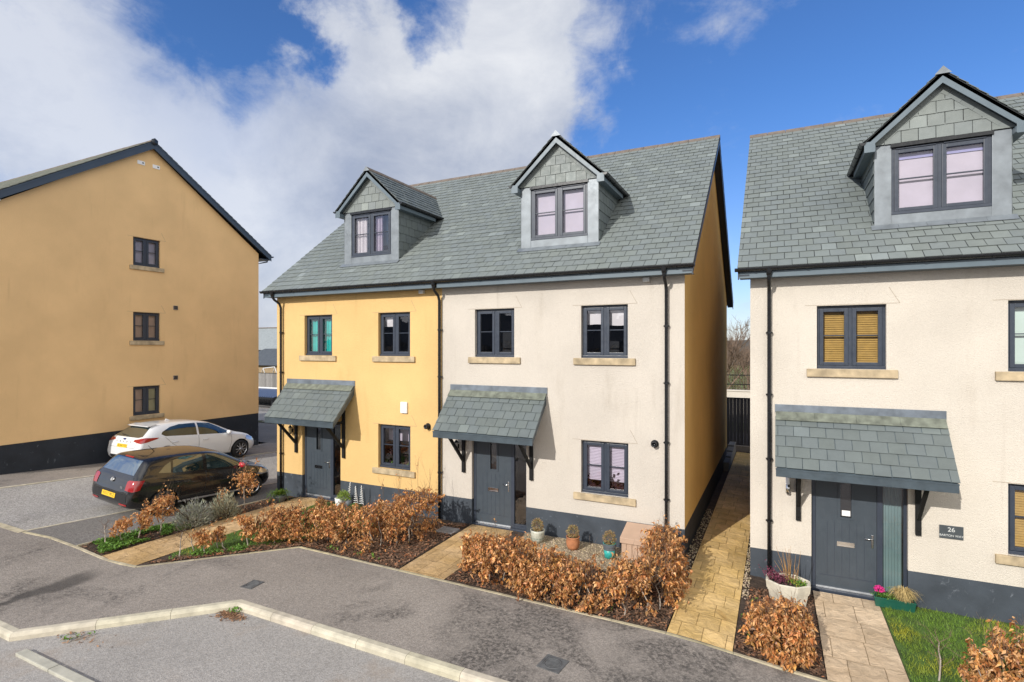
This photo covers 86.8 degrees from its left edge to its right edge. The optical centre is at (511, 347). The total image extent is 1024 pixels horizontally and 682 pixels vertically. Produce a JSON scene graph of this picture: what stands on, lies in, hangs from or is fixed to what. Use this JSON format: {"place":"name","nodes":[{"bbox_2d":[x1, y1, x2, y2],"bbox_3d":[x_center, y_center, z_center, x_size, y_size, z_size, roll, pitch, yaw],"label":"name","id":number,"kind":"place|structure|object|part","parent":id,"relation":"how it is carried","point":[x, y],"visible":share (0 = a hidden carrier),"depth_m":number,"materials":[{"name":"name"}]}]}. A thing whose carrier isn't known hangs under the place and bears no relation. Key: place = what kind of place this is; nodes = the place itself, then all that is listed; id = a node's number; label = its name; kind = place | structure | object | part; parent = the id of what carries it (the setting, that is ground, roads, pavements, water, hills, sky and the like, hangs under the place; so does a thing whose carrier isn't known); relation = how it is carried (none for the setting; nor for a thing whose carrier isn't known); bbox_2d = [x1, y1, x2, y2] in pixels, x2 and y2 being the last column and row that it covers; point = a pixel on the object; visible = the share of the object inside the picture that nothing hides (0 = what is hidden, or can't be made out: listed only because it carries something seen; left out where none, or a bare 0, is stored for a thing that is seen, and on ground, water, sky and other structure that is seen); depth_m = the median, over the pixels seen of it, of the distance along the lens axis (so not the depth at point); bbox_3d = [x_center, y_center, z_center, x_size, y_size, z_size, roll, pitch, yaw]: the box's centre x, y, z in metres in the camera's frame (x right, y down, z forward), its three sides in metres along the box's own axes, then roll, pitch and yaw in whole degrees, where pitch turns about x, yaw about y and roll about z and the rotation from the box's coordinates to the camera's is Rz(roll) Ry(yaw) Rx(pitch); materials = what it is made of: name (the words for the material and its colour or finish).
{"place":"outdoors","nodes":[
{"label":"outdoors","id":0,"kind":"place"},
{"bbox_2d":[0,442,276,486],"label":"apartment pavement","id":1,"kind":"structure","parent":0,"point":[13,479],"depth_m":16.73,"materials":[{"name":"concrete"}]},
{"bbox_2d":[107,419,253,456],"bbox_3d":[-12.001,3.376,20.087,2.136,1.558,4.606,0,-4,26],"label":"hatchback car","id":2,"kind":"object","parent":1,"relation":"on","point":[162,433],"visible":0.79,"depth_m":19.05,"materials":[{"name":"white paint"}]},
{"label":"rear window","id":3,"kind":"part","parent":2,"relation":"part of","materials":[{"name":"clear glass"}]},
{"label":"side window","id":4,"kind":"part","parent":2,"relation":"part of","materials":[{"name":"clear glass"}]},
{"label":"side window","id":5,"kind":"part","parent":2,"relation":"part of","materials":[{"name":"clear glass"}]},
{"bbox_2d":[103,497,334,564],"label":"garden path","id":6,"kind":"structure","parent":0,"point":[147,551],"depth_m":12.14,"materials":[{"name":"beige stone"}]},
{"bbox_2d":[0,404,743,681],"bbox_3d":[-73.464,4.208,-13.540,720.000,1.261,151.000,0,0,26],"label":"road","id":7,"kind":"structure","parent":0,"point":[204,648],"depth_m":7.88,"materials":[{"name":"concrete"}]},
{"bbox_2d":[15,649,94,681],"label":"channel kerb","id":8,"kind":"structure","parent":7,"relation":"on","point":[48,666],"depth_m":7.57,"materials":[{"name":"concrete"}]},
{"bbox_2d":[0,138,273,474],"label":"apartment block","id":9,"kind":"structure","parent":7,"relation":"on","point":[129,284],"depth_m":19.21,"materials":[{"name":"paint"}]},
{"bbox_2d":[129,237,163,272],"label":"window","id":10,"kind":"structure","parent":9,"relation":"in","point":[145,251],"depth_m":20.10,"materials":[{"name":"plastic"}]},
{"bbox_2d":[129,312,163,344],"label":"window","id":11,"kind":"structure","parent":9,"relation":"in","point":[145,325],"depth_m":20.10,"materials":[{"name":"plastic"}]},
{"bbox_2d":[129,385,163,420],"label":"window","id":12,"kind":"structure","parent":9,"relation":"in","point":[145,398],"depth_m":20.10,"materials":[{"name":"plastic"}]},
{"bbox_2d":[0,452,276,529],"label":"court","id":13,"kind":"object","parent":7,"relation":"on","point":[27,507],"visible":0.3,"depth_m":13.89,"materials":[{"name":"concrete"}]},
{"bbox_2d":[0,451,276,530],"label":"court edging","id":14,"kind":"object","parent":13,"relation":"on","point":[91,476],"visible":0.12,"depth_m":14.89,"materials":[{"name":"grey concrete"}]},
{"bbox_2d":[24,482,276,545],"bbox_3d":[-7.527,4.380,16.699,1.480,0.742,11.640,0,0,26],"label":"court margin","id":15,"kind":"object","parent":7,"relation":"on","point":[76,533],"visible":0.34,"depth_m":12.74,"materials":[{"name":"concrete"}]},
{"bbox_2d":[92,445,268,513],"bbox_3d":[-8.997,3.440,15.205,2.058,1.625,4.210,5,-2,26],"label":"hatchback car","id":16,"kind":"object","parent":15,"relation":"on","point":[133,479],"visible":0.88,"depth_m":13.96,"materials":[{"name":"black paint"}]},
{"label":"rear window","id":17,"kind":"part","parent":16,"relation":"part of","materials":[{"name":"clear glass"}]},
{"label":"side window","id":18,"kind":"part","parent":16,"relation":"part of","materials":[{"name":"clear glass"}]},
{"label":"side window","id":19,"kind":"part","parent":16,"relation":"part of","materials":[{"name":"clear glass"}]},
{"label":"side window","id":20,"kind":"part","parent":16,"relation":"part of","materials":[{"name":"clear glass"}]},
{"bbox_2d":[57,610,246,649],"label":"leaf litter","id":21,"kind":"object","parent":7,"relation":"on","point":[228,614],"visible":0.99,"depth_m":9.00,"materials":[{"name":"brown plant"}]},
{"bbox_2d":[0,599,509,681],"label":"kerb","id":22,"kind":"structure","parent":7,"relation":"on","point":[9,632],"depth_m":8.48,"materials":[{"name":"concrete"}]},
{"bbox_2d":[258,422,276,442],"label":"court lane","id":23,"kind":"structure","parent":7,"relation":"on","point":[267,432],"depth_m":28.05,"materials":[{"name":"grey asphalt"}]},
{"bbox_2d":[259,387,276,404],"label":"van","id":24,"kind":"object","parent":7,"relation":"on","point":[267,395],"visible":0.23,"depth_m":42.06,"materials":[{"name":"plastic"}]},
{"bbox_2d":[259,166,525,519],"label":"yellow house","id":25,"kind":"structure","parent":7,"relation":"on","point":[357,294],"depth_m":15.35,"materials":[{"name":"paint"}]},
{"bbox_2d":[299,315,336,360],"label":"window","id":26,"kind":"structure","parent":25,"relation":"in","point":[319,327],"depth_m":15.89,"materials":[{"name":"plastic"}]},
{"bbox_2d":[307,426,330,496],"bbox_3d":[-5.689,3.284,15.899,0.969,2.102,0.106,0,0,26],"label":"door","id":27,"kind":"structure","parent":25,"relation":"in","point":[318,438],"depth_m":15.92,"materials":[{"name":"grey wood"}]},
{"bbox_2d":[351,210,390,257],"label":"window","id":28,"kind":"structure","parent":25,"relation":"in","point":[372,231],"depth_m":15.81,"materials":[{"name":"plastic"}]},
{"bbox_2d":[372,312,414,361],"bbox_3d":[-2.998,-0.277,14.954,1.410,1.335,0.950,0,0,26],"label":"window","id":29,"kind":"structure","parent":25,"relation":"in","point":[395,327],"depth_m":14.82,"materials":[{"name":"plastic"}]},
{"bbox_2d":[372,424,415,477],"bbox_3d":[-2.993,2.764,14.952,1.420,1.342,0.950,0,0,26],"label":"window","id":30,"kind":"structure","parent":25,"relation":"in","point":[395,439],"depth_m":14.78,"materials":[{"name":"plastic"}]},
{"bbox_2d":[60,522,757,640],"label":"weeds","id":31,"kind":"object","parent":7,"relation":"on","point":[167,528],"visible":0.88,"depth_m":11.79,"materials":[{"name":"green plant"}]},
{"bbox_2d":[0,527,820,681],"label":"footway","id":32,"kind":"structure","parent":7,"relation":"on","point":[44,581],"depth_m":9.12,"materials":[{"name":"concrete"}]},
{"bbox_2d":[240,580,263,588],"bbox_3d":[-4.814,4.399,10.034,0.260,0.022,0.320,0,0,20],"label":"inspection cover","id":33,"kind":"object","parent":32,"relation":"on","point":[252,584],"visible":1,"depth_m":10.02,"materials":[{"name":"metal"}]},
{"bbox_2d":[0,499,831,681],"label":"bed edging","id":34,"kind":"object","parent":32,"relation":"on","point":[10,528],"visible":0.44,"depth_m":10.36,"materials":[{"name":"concrete"}]},
{"bbox_2d":[536,654,568,673],"bbox_3d":[0.568,4.399,7.518,0.340,0.022,0.340,0,0,32],"label":"inspection cover","id":35,"kind":"object","parent":32,"relation":"on","point":[553,664],"visible":1,"depth_m":7.51,"materials":[{"name":"metal"}]},
{"bbox_2d":[432,130,732,556],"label":"cream house","id":36,"kind":"structure","parent":7,"relation":"on","point":[587,301],"depth_m":12.74,"materials":[{"name":"painted render"},{"name":"slate"},{"name":"upvc"}]},
{"bbox_2d":[476,441,510,525],"bbox_3d":[-0.463,3.284,13.337,0.969,2.102,0.106,0,0,26],"label":"door","id":37,"kind":"structure","parent":36,"relation":"in","point":[493,460],"depth_m":13.36,"materials":[{"name":"grey wood"}]},
{"bbox_2d":[468,308,520,363],"bbox_3d":[-0.250,-0.277,13.607,1.430,1.335,0.950,0,0,26],"label":"window","id":38,"kind":"structure","parent":36,"relation":"in","point":[495,327],"depth_m":13.48,"materials":[{"name":"plastic"}]},
{"bbox_2d":[531,182,587,240],"bbox_3d":[1.310,-3.285,13.494,1.470,1.260,0.835,0,0,26],"label":"window","id":39,"kind":"structure","parent":36,"relation":"in","point":[560,211],"depth_m":13.17,"materials":[{"name":"plastic"}]},
{"bbox_2d":[573,304,635,365],"bbox_3d":[2.228,-0.277,12.392,1.410,1.335,0.950,0,0,26],"label":"window","id":40,"kind":"structure","parent":36,"relation":"in","point":[604,327],"depth_m":12.16,"materials":[{"name":"plastic"}]},
{"bbox_2d":[573,440,635,506],"bbox_3d":[2.232,2.764,12.389,1.420,1.342,0.950,0,0,26],"label":"window","id":41,"kind":"structure","parent":36,"relation":"in","point":[604,464],"depth_m":12.10,"materials":[{"name":"plastic"}]},
{"bbox_2d":[727,401,727,446],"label":"garden gate","id":42,"kind":"structure","parent":7,"relation":"on","point":[727,423],"depth_m":22.04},
{"bbox_2d":[735,65,1023,624],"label":"cream house","id":43,"kind":"structure","parent":7,"relation":"on","point":[880,266],"depth_m":9.80,"materials":[{"name":"paint"}]},
{"bbox_2d":[816,480,876,592],"bbox_3d":[6.208,3.447,10.066,0.969,2.102,0.106,0,0,26],"label":"door","id":44,"kind":"structure","parent":43,"relation":"in","point":[846,513],"depth_m":10.08,"materials":[{"name":"grey wood"}]},
{"bbox_2d":[807,304,897,378],"bbox_3d":[6.421,-0.114,10.336,1.430,1.335,0.950,0,0,26],"label":"window","id":45,"kind":"structure","parent":43,"relation":"in","point":[850,338],"depth_m":10.05,"materials":[{"name":"plastic"}]},
{"bbox_2d":[891,135,991,214],"bbox_3d":[7.981,-3.122,10.223,1.470,1.260,0.835,0,0,26],"label":"window","id":46,"kind":"structure","parent":43,"relation":"in","point":[953,174],"depth_m":9.89,"materials":[{"name":"plastic"}]},
{"bbox_2d":[995,300,1023,380],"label":"window","id":47,"kind":"structure","parent":43,"relation":"in","point":[1015,308],"depth_m":9.03,"materials":[{"name":"plastic"}]},
{"bbox_2d":[995,483,1023,566],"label":"window","id":48,"kind":"structure","parent":43,"relation":"in","point":[1015,491],"depth_m":9.03,"materials":[{"name":"plastic"}]},
{"bbox_2d":[400,524,512,579],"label":"garden path","id":49,"kind":"structure","parent":0,"point":[442,560],"depth_m":11.30,"materials":[{"name":"beige stone"}]},
{"bbox_2d":[81,496,909,681],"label":"garden ground","id":50,"kind":"structure","parent":0,"point":[692,556],"depth_m":10.11,"materials":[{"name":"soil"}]},
{"bbox_2d":[80,497,297,555],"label":"bed soil","id":51,"kind":"structure","parent":50,"relation":"on","point":[93,546],"depth_m":12.59,"materials":[{"name":"brown soil"}]},
{"bbox_2d":[94,516,109,541],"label":"beech sapling","id":52,"kind":"object","parent":51,"relation":"on","point":[104,529],"visible":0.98,"depth_m":11.74,"materials":[{"name":"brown plant"}]},
{"bbox_2d":[108,515,133,539],"bbox_3d":[-8.537,4.018,11.911,0.595,0.650,0.609,0,0,26],"label":"beech sapling","id":53,"kind":"object","parent":51,"relation":"on","point":[122,525],"visible":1,"depth_m":11.80,"materials":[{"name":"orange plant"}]},
{"bbox_2d":[131,498,157,537],"bbox_3d":[-8.373,3.907,12.370,0.454,0.895,0.686,0,0,-16],"label":"beech sapling","id":54,"kind":"object","parent":51,"relation":"on","point":[146,520],"visible":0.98,"depth_m":12.22,"materials":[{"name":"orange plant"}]},
{"bbox_2d":[152,480,178,532],"bbox_3d":[-8.174,3.718,12.725,0.678,1.309,0.641,0,0,26],"label":"beech sapling","id":55,"kind":"object","parent":51,"relation":"on","point":[162,502],"visible":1,"depth_m":12.70,"materials":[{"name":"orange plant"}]},
{"bbox_2d":[171,497,215,531],"bbox_3d":[-7.790,4.021,13.239,0.922,0.748,1.095,0,0,26],"label":"lavender bush","id":56,"kind":"object","parent":51,"relation":"on","point":[199,514],"visible":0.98,"depth_m":13.15,"materials":[{"name":"grey plant"}]},
{"bbox_2d":[205,488,242,518],"bbox_3d":[-7.431,4.027,13.992,0.898,0.772,1.002,0,0,26],"label":"lavender bush","id":57,"kind":"object","parent":51,"relation":"on","point":[220,508],"visible":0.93,"depth_m":13.95,"materials":[{"name":"grey plant"}]},
{"bbox_2d":[218,486,229,503],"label":"beech sapling","id":58,"kind":"object","parent":51,"relation":"on","point":[223,493],"visible":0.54,"depth_m":14.22,"materials":[{"name":"brown plant"}]},
{"bbox_2d":[227,453,261,507],"bbox_3d":[-7.236,3.637,14.659,0.842,1.594,1.004,0,0,26],"label":"beech sapling","id":59,"kind":"object","parent":51,"relation":"on","point":[242,478],"visible":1,"depth_m":14.65,"materials":[{"name":"brown plant"}]},
{"bbox_2d":[267,488,292,502],"bbox_3d":[-6.676,4.257,15.483,0.771,0.344,0.744,0,0,26],"label":"potted plant","id":60,"kind":"object","parent":51,"relation":"on","point":[279,496],"visible":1,"depth_m":15.41,"materials":[{"name":"green plant"}]},
{"bbox_2d":[170,502,377,557],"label":"lawn","id":61,"kind":"structure","parent":50,"relation":"on","point":[230,543],"depth_m":12.27,"materials":[{"name":"green plant"}]},
{"bbox_2d":[173,520,189,555],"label":"beech sapling","id":62,"kind":"object","parent":61,"relation":"on","point":[180,537],"visible":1,"depth_m":11.32,"materials":[{"name":"brown plant"}]},
{"bbox_2d":[184,524,196,553],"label":"beech sapling","id":63,"kind":"object","parent":61,"relation":"on","point":[191,538],"visible":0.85,"depth_m":11.52,"materials":[{"name":"brown plant"}]},
{"bbox_2d":[192,523,213,553],"bbox_3d":[-6.579,4.082,11.488,0.505,0.703,0.443,0,0,26],"label":"beech sapling","id":64,"kind":"object","parent":61,"relation":"on","point":[203,537],"visible":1,"depth_m":11.47,"materials":[{"name":"brown plant"}]},
{"bbox_2d":[208,517,227,547],"bbox_3d":[-6.388,4.102,11.820,0.411,0.661,0.430,0,0,0],"label":"beech sapling","id":65,"kind":"object","parent":61,"relation":"on","point":[218,531],"visible":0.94,"depth_m":11.74,"materials":[{"name":"brown plant"}]},
{"bbox_2d":[217,534,227,549],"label":"beech sapling","id":66,"kind":"object","parent":61,"relation":"on","point":[222,545],"visible":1,"depth_m":11.75,"materials":[{"name":"brown plant"}]},
{"bbox_2d":[226,512,254,544],"bbox_3d":[-5.882,4.028,11.898,0.629,0.809,0.590,0,0,26],"label":"beech sapling","id":67,"kind":"object","parent":61,"relation":"on","point":[244,520],"visible":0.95,"depth_m":11.87,"materials":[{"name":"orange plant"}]},
{"bbox_2d":[259,499,282,531],"bbox_3d":[-5.482,3.975,12.379,0.573,0.914,0.569,0,0,-40],"label":"beech sapling","id":68,"kind":"object","parent":61,"relation":"on","point":[272,506],"visible":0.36,"depth_m":12.35,"materials":[{"name":"brown plant"}]},
{"bbox_2d":[314,496,325,507],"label":"dead fern","id":69,"kind":"object","parent":61,"relation":"on","point":[320,501],"visible":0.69,"depth_m":14.87,"materials":[{"name":"plant"}]},
{"bbox_2d":[335,489,352,507],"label":"potted plant","id":70,"kind":"object","parent":61,"relation":"on","point":[348,500],"visible":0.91,"depth_m":14.85,"materials":[{"name":"green plant"}]},
{"bbox_2d":[137,516,470,568],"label":"bed soil","id":71,"kind":"structure","parent":50,"relation":"on","point":[338,547],"depth_m":11.88,"materials":[{"name":"brown soil"}]},
{"bbox_2d":[243,455,445,555],"bbox_3d":[-3.674,3.589,12.088,4.468,2.206,1.914,0,0,-17],"label":"beech hedge","id":72,"kind":"object","parent":71,"relation":"on","point":[333,523],"visible":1,"depth_m":12.03,"materials":[{"name":"brown plant"}]},
{"bbox_2d":[436,526,459,534],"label":"stone slab","id":73,"kind":"structure","parent":71,"relation":"on","point":[447,530],"depth_m":12.87,"materials":[{"name":"grey stone"}]},
{"bbox_2d":[353,486,357,502],"bbox_3d":[-4.272,4.123,14.816,0.136,0.653,0.129,0,0,26],"label":"spiral stake","id":74,"kind":"object","parent":50,"relation":"on","point":[355,494],"visible":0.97,"depth_m":14.81,"materials":[{"name":"white plastic"}]},
{"bbox_2d":[445,531,691,630],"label":"bed soil","id":75,"kind":"structure","parent":50,"relation":"on","point":[520,534],"depth_m":9.54,"materials":[{"name":"brown soil"}]},
{"bbox_2d":[457,513,693,616],"bbox_3d":[1.205,3.883,9.729,4.483,1.437,2.692,0,0,-2],"label":"beech hedge","id":76,"kind":"object","parent":75,"relation":"on","point":[641,572],"visible":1,"depth_m":9.52,"materials":[{"name":"brown plant"}]},
{"bbox_2d":[522,509,750,599],"bbox_3d":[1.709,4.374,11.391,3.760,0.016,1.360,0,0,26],"label":"gravel bed","id":77,"kind":"object","parent":75,"relation":"on","point":[580,547],"visible":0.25,"depth_m":11.65,"materials":[{"name":"grey gravel"}]},
{"bbox_2d":[530,518,544,543],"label":"potted plant","id":78,"kind":"object","parent":77,"relation":"on","point":[537,533],"visible":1,"depth_m":12.08,"materials":[{"name":"white plant"}]},
{"bbox_2d":[565,524,579,550],"bbox_3d":[1.319,4.101,11.743,0.312,0.548,0.332,0,0,26],"label":"potted plant","id":79,"kind":"object","parent":77,"relation":"on","point":[572,541],"visible":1,"depth_m":11.65,"materials":[{"name":"orange plant"}]},
{"bbox_2d":[603,530,616,558],"bbox_3d":[2.030,4.089,11.286,0.325,0.573,0.326,0,0,26],"label":"potted plant","id":80,"kind":"object","parent":77,"relation":"on","point":[609,546],"visible":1,"depth_m":11.20,"materials":[{"name":"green plant"}]},
{"bbox_2d":[620,522,656,559],"bbox_3d":[2.655,4.080,11.320,0.650,0.600,0.605,0,0,26],"label":"storage box","id":81,"kind":"object","parent":77,"relation":"on","point":[631,535],"visible":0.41,"depth_m":11.18,"materials":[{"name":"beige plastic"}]},
{"bbox_2d":[733,575,826,679],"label":"bed soil","id":82,"kind":"structure","parent":50,"relation":"on","point":[756,582],"depth_m":8.96,"materials":[{"name":"brown soil"}]},
{"bbox_2d":[738,581,821,672],"bbox_3d":[4.006,4.077,8.152,1.092,1.012,1.433,0,0,26],"label":"beech hedge","id":83,"kind":"object","parent":82,"relation":"on","point":[786,618],"visible":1,"depth_m":7.84,"materials":[{"name":"brown plant"}]},
{"bbox_2d":[759,550,810,606],"bbox_3d":[4.867,4.072,9.699,0.851,0.962,0.629,0,0,26],"label":"stone planter","id":84,"kind":"object","parent":82,"relation":"on","point":[787,582],"visible":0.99,"depth_m":9.59,"materials":[{"name":"white stone"}]},
{"bbox_2d":[881,607,1023,681],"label":"lawn","id":85,"kind":"structure","parent":50,"relation":"on","point":[921,662],"depth_m":8.46,"materials":[{"name":"green plant"}]},
{"bbox_2d":[173,503,1023,681],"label":"grass","id":86,"kind":"structure","parent":85,"relation":"on","point":[923,668],"depth_m":8.56,"materials":[{"name":"green plant"}]},
{"bbox_2d":[869,584,921,612],"bbox_3d":[6.726,4.369,9.460,0.571,0.383,0.796,0,0,-24],"label":"planter","id":87,"kind":"object","parent":85,"relation":"on","point":[899,598],"depth_m":9.41,"materials":[{"name":"green plastic"}]},
{"bbox_2d":[916,621,961,680],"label":"beech sapling","id":88,"kind":"object","parent":85,"relation":"on","point":[940,666],"visible":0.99,"depth_m":7.38,"materials":[{"name":"brown plant"}]},
{"bbox_2d":[939,612,1023,681],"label":"beech hedge","id":89,"kind":"object","parent":50,"relation":"on","point":[991,669],"visible":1,"depth_m":7.05,"materials":[{"name":"brown plant"}]},
{"bbox_2d":[0,0,1023,340],"label":"sky","id":90,"kind":"structure","parent":0,"point":[276,109],"materials":[{"name":"blue"}]},
{"bbox_2d":[667,452,749,650],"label":"alley path","id":91,"kind":"structure","parent":0,"point":[708,613],"depth_m":10.68,"materials":[{"name":"beige stone"}]},
{"bbox_2d":[688,444,749,565],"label":"alley ground","id":92,"kind":"structure","parent":0,"point":[716,494],"depth_m":14.70,"materials":[{"name":"soil"}]},
{"bbox_2d":[723,441,735,470],"bbox_3d":[8.481,4.210,21.112,0.240,0.480,3.780,0,0,26],"label":"block edging","id":93,"kind":"object","parent":92,"relation":"on","point":[730,454],"visible":0.81,"depth_m":20.57,"materials":[{"name":"grey concrete"}]},
{"bbox_2d":[736,445,749,451],"bbox_3d":[10.505,4.325,22.787,4.000,0.250,0.170,0,0,26],"label":"gravel board","id":94,"kind":"object","parent":92,"relation":"on","point":[741,448],"depth_m":23.03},
{"bbox_2d":[727,397,749,445],"bbox_3d":[10.598,3.256,22.920,4.350,2.188,0.160,0,0,26],"label":"timber fence","id":95,"kind":"object","parent":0,"point":[735,419],"visible":0.12,"depth_m":23.29,"materials":[{"name":"black wood"}]},
{"bbox_2d":[727,340,749,432],"bbox_3d":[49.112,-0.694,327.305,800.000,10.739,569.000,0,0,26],"label":"field","id":96,"kind":"structure","parent":0,"point":[747,342],"depth_m":101.98,"materials":[{"name":"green plant"}]},
{"bbox_2d":[259,349,276,373],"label":"garage","id":97,"kind":"structure","parent":96,"relation":"on","point":[267,357],"depth_m":52.80,"materials":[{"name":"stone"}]},
{"bbox_2d":[259,327,276,350],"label":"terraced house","id":98,"kind":"structure","parent":96,"relation":"on","point":[267,337],"depth_m":66.97,"materials":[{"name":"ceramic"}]},
{"bbox_2d":[259,373,276,387],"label":"panel fence","id":99,"kind":"object","parent":96,"relation":"on","point":[267,379],"visible":0.08,"depth_m":48.59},
{"bbox_2d":[727,316,749,388],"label":"bare tree","id":100,"kind":"object","parent":96,"relation":"on","point":[731,350],"visible":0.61,"depth_m":41.24,"materials":[{"name":"brown plant"}]},
{"bbox_2d":[727,389,749,422],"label":"garden wall","id":101,"kind":"structure","parent":96,"relation":"on","point":[739,393],"depth_m":33.22,"materials":[{"name":"white paint"}]},
{"bbox_2d":[727,372,749,389],"bbox_3d":[14.976,3.225,38.287,9.218,2.950,0.120,0,0,26],"label":"field railing","id":102,"kind":"object","parent":96,"relation":"on","point":[743,384],"visible":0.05,"depth_m":37.93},
{"bbox_2d":[728,343,749,389],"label":"hedgerow bush","id":103,"kind":"object","parent":96,"relation":"on","point":[737,374],"visible":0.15,"depth_m":53.39,"materials":[{"name":"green plant"}]},
{"bbox_2d":[731,330,749,389],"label":"bare tree","id":104,"kind":"object","parent":96,"relation":"on","point":[743,365],"visible":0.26,"depth_m":48.08,"materials":[{"name":"brown plant"}]},
{"bbox_2d":[813,590,908,681],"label":"garden path","id":105,"kind":"structure","parent":0,"point":[857,642],"depth_m":8.36,"materials":[{"name":"beige stone"}]}
]}

